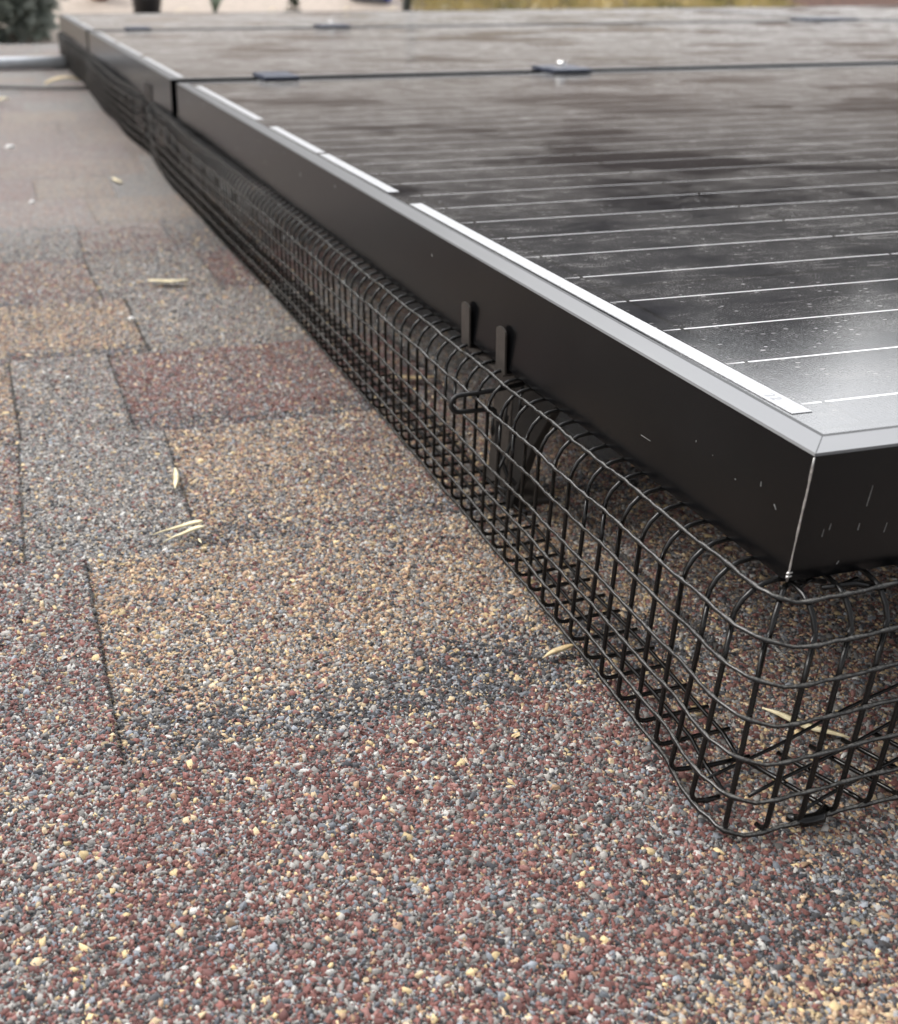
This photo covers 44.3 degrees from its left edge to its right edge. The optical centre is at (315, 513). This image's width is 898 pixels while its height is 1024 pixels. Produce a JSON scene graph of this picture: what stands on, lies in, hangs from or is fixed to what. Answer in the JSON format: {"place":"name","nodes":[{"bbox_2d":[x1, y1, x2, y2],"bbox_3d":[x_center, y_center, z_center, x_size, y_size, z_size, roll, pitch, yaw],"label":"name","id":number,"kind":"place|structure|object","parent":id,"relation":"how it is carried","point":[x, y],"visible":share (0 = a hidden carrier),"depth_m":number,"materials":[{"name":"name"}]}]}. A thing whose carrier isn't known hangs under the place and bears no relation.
{"place":"outdoors","nodes":[
{"label":"outdoors","id":0,"kind":"place"},
{"bbox_2d":[1,0,420,43],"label":"sand","id":1,"kind":"structure","parent":0,"point":[110,6],"depth_m":13.03,"materials":[{"name":"beige sand"}]},
{"bbox_2d":[0,0,69,43],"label":"shrub","id":2,"kind":"object","parent":1,"relation":"on","point":[26,17],"visible":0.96,"depth_m":11.46,"materials":[{"name":"green plant"}]},
{"bbox_2d":[132,0,161,12],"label":"plant tub","id":3,"kind":"object","parent":1,"relation":"on","point":[146,6],"visible":0.84,"depth_m":12.45,"materials":[{"name":"black plastic"}]},
{"bbox_2d":[209,0,221,11],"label":"agave plant","id":4,"kind":"object","parent":1,"relation":"on","point":[215,4],"visible":0.68,"depth_m":12.65,"materials":[{"name":"green plant"}]},
{"bbox_2d":[284,0,301,11],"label":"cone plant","id":5,"kind":"object","parent":1,"relation":"on","point":[295,3],"visible":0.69,"depth_m":12.89,"materials":[{"name":"green plant"}]},
{"bbox_2d":[402,0,411,10],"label":"post","id":6,"kind":"object","parent":1,"relation":"on","point":[406,5],"visible":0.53,"depth_m":13.37,"materials":[{"name":"grey"}]},
{"bbox_2d":[0,43,897,1023],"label":"roof","id":7,"kind":"structure","parent":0,"point":[314,727],"depth_m":0.40,"materials":[{"name":"stone"}]},
{"bbox_2d":[5,144,14,148],"bbox_3d":[-0.443,-0.530,1.580,0.012,0.010,0.014,34,49,29],"label":"pebble","id":8,"kind":"object","parent":7,"relation":"on","point":[9,146],"visible":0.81,"depth_m":1.57,"materials":[{"name":"white stone"}]},
{"bbox_2d":[0,56,66,69],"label":"conduit pipe","id":9,"kind":"object","parent":7,"relation":"on","point":[33,63],"depth_m":2.77,"materials":[{"name":"metal"}]},
{"bbox_2d":[0,85,87,89],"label":"cable","id":10,"kind":"object","parent":7,"relation":"on","point":[42,88],"visible":1,"depth_m":2.29,"materials":[{"name":"grey"}]},
{"bbox_2d":[45,76,78,84],"bbox_3d":[-0.558,-0.958,2.408,0.078,0.017,0.034,-15,30,-27],"label":"dry leaf","id":11,"kind":"object","parent":7,"relation":"on","point":[60,77],"visible":1,"depth_m":2.40,"materials":[{"name":"plant"}]},
{"bbox_2d":[148,279,188,282],"bbox_3d":[-0.122,-0.193,0.904,0.034,0.003,0.010,1,27,1],"label":"dry straw","id":12,"kind":"object","parent":7,"relation":"on","point":[166,281],"visible":1,"depth_m":0.90,"materials":[{"name":"beige plant"}]},
{"bbox_2d":[173,468,179,488],"bbox_3d":[-0.071,-0.018,0.555,0.004,0.001,0.026,-4,26,-7],"label":"seed husk","id":13,"kind":"object","parent":7,"relation":"on","point":[176,477],"visible":1,"depth_m":0.56,"materials":[{"name":"plant"}]},
{"bbox_2d":[153,520,203,534],"bbox_3d":[-0.064,0.006,0.505,0.025,0.002,0.004,-13,29,-24],"label":"dry straw","id":14,"kind":"object","parent":7,"relation":"on","point":[192,522],"visible":1,"depth_m":0.51,"materials":[{"name":"beige plant"}]},
{"bbox_2d":[163,525,204,542],"bbox_3d":[-0.061,0.009,0.500,0.023,0.002,0.004,-21,33,-37],"label":"dry straw","id":15,"kind":"object","parent":7,"relation":"on","point":[192,529],"visible":1,"depth_m":0.50,"materials":[{"name":"beige plant"}]},
{"bbox_2d":[395,375,437,378],"bbox_3d":[0.063,-0.087,0.697,0.030,0.003,0.008,-1,26,-1],"label":"dry straw","id":16,"kind":"object","parent":7,"relation":"on","point":[414,377],"visible":0.47,"depth_m":0.70,"materials":[{"name":"beige plant"}]},
{"bbox_2d":[57,31,897,837],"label":"wire guard","id":17,"kind":"object","parent":7,"relation":"on","point":[87,69],"visible":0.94,"depth_m":0.44,"materials":[{"name":"black metal"}]},
{"bbox_2d":[478,374,559,507],"bbox_3d":[0.104,-0.036,0.522,0.024,0.071,0.084,-7,28,-14],"label":"roof mount","id":18,"kind":"object","parent":7,"relation":"on","point":[541,428],"visible":0.36,"depth_m":0.51,"materials":[{"name":"black paint"}]},
{"bbox_2d":[543,644,579,657],"bbox_3d":[0.095,0.053,0.421,0.018,0.002,0.004,-13,30,-24],"label":"dry straw","id":19,"kind":"object","parent":7,"relation":"on","point":[559,649],"visible":1,"depth_m":0.42,"materials":[{"name":"beige plant"}]},
{"bbox_2d":[762,707,849,738],"bbox_3d":[0.170,0.073,0.379,0.030,0.002,0.005,20,33,34],"label":"dry straw","id":20,"kind":"object","parent":7,"relation":"on","point":[786,716],"visible":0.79,"depth_m":0.38,"materials":[{"name":"beige plant"}]},
{"label":"rail","id":21,"kind":"object","parent":7,"relation":"on","visible":0},
{"bbox_2d":[124,26,150,30],"bbox_3d":[-0.371,-0.995,2.282,0.048,0.043,0.064,-7,28,-14],"label":"panel clamp","id":22,"kind":"object","parent":21,"relation":"attached to","point":[137,28],"visible":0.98,"depth_m":2.26,"materials":[{"name":"silver metal"}]},
{"bbox_2d":[253,71,299,80],"bbox_3d":[-0.047,-0.501,1.298,0.042,0.043,0.064,-7,28,-14],"label":"panel clamp","id":23,"kind":"object","parent":21,"relation":"attached to","point":[275,75],"visible":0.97,"depth_m":1.27,"materials":[{"name":"grey metal"}]},
{"bbox_2d":[58,8,821,50],"bbox_3d":[0.322,-1.294,2.885,1.905,0.041,0.880,-7,28,-14],"label":"solar panel","id":24,"kind":"object","parent":21,"relation":"on","point":[76,27],"visible":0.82,"depth_m":2.79,"materials":[{"name":"black glass"}]},
{"bbox_2d":[88,20,897,114],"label":"solar panel","id":25,"kind":"object","parent":21,"relation":"on","point":[161,63],"visible":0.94,"depth_m":1.75,"materials":[{"name":"black glass"}]},
{"bbox_2d":[131,81,155,137],"bbox_3d":[-0.231,-0.548,1.485,0.042,0.073,0.062,-7,28,-14],"label":"clip","id":26,"kind":"object","parent":25,"relation":"attached to","point":[149,99],"visible":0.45,"depth_m":1.48,"materials":[{"name":"brown metal"}]},
{"bbox_2d":[790,17,858,20],"bbox_3d":[1.252,-1.198,2.686,0.150,0.043,0.064,-7,28,-14],"label":"panel clamp","id":27,"kind":"object","parent":25,"relation":"attached to","point":[826,19],"visible":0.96,"depth_m":2.65,"materials":[{"name":"silver metal"}]},
{"bbox_2d":[176,64,897,581],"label":"solar panel","id":28,"kind":"object","parent":21,"relation":"on","point":[680,286],"visible":1,"depth_m":0.54,"materials":[{"name":"black glass"}]},
{"bbox_2d":[448,302,524,494],"bbox_3d":[0.077,-0.052,0.497,0.042,0.073,0.073,-7,28,-14],"label":"clip","id":29,"kind":"object","parent":28,"relation":"attached to","point":[501,350],"visible":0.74,"depth_m":0.49,"materials":[{"name":"brown metal"}]},
{"bbox_2d":[676,6,897,20],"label":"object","id":30,"kind":"object","parent":21,"relation":"on","point":[876,13],"visible":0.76,"depth_m":3.22,"materials":[{"name":"black glass"}]},
{"label":"rail","id":31,"kind":"object","parent":7,"relation":"on","visible":0},
{"bbox_2d":[314,21,350,27],"bbox_3d":[0.037,-1.049,2.382,0.066,0.050,0.064,-7,28,-14],"label":"panel clamp","id":32,"kind":"object","parent":31,"relation":"attached to","point":[331,24],"visible":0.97,"depth_m":2.35,"materials":[{"name":"silver metal"}]},
{"bbox_2d":[532,61,591,73],"bbox_3d":[0.311,-0.548,1.385,0.052,0.050,0.064,-7,28,-14],"label":"panel clamp","id":33,"kind":"object","parent":31,"relation":"attached to","point":[561,67],"visible":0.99,"depth_m":1.37,"materials":[{"name":"grey metal"}]},
{"bbox_2d":[411,0,805,9],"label":"ground","id":34,"kind":"structure","parent":0,"point":[728,4],"depth_m":14.08,"materials":[{"name":"plant"}]},
{"bbox_2d":[757,0,897,6],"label":"mulch bed","id":35,"kind":"object","parent":34,"relation":"on","point":[851,2],"depth_m":15.09,"materials":[{"name":"red plant"}]}
]}

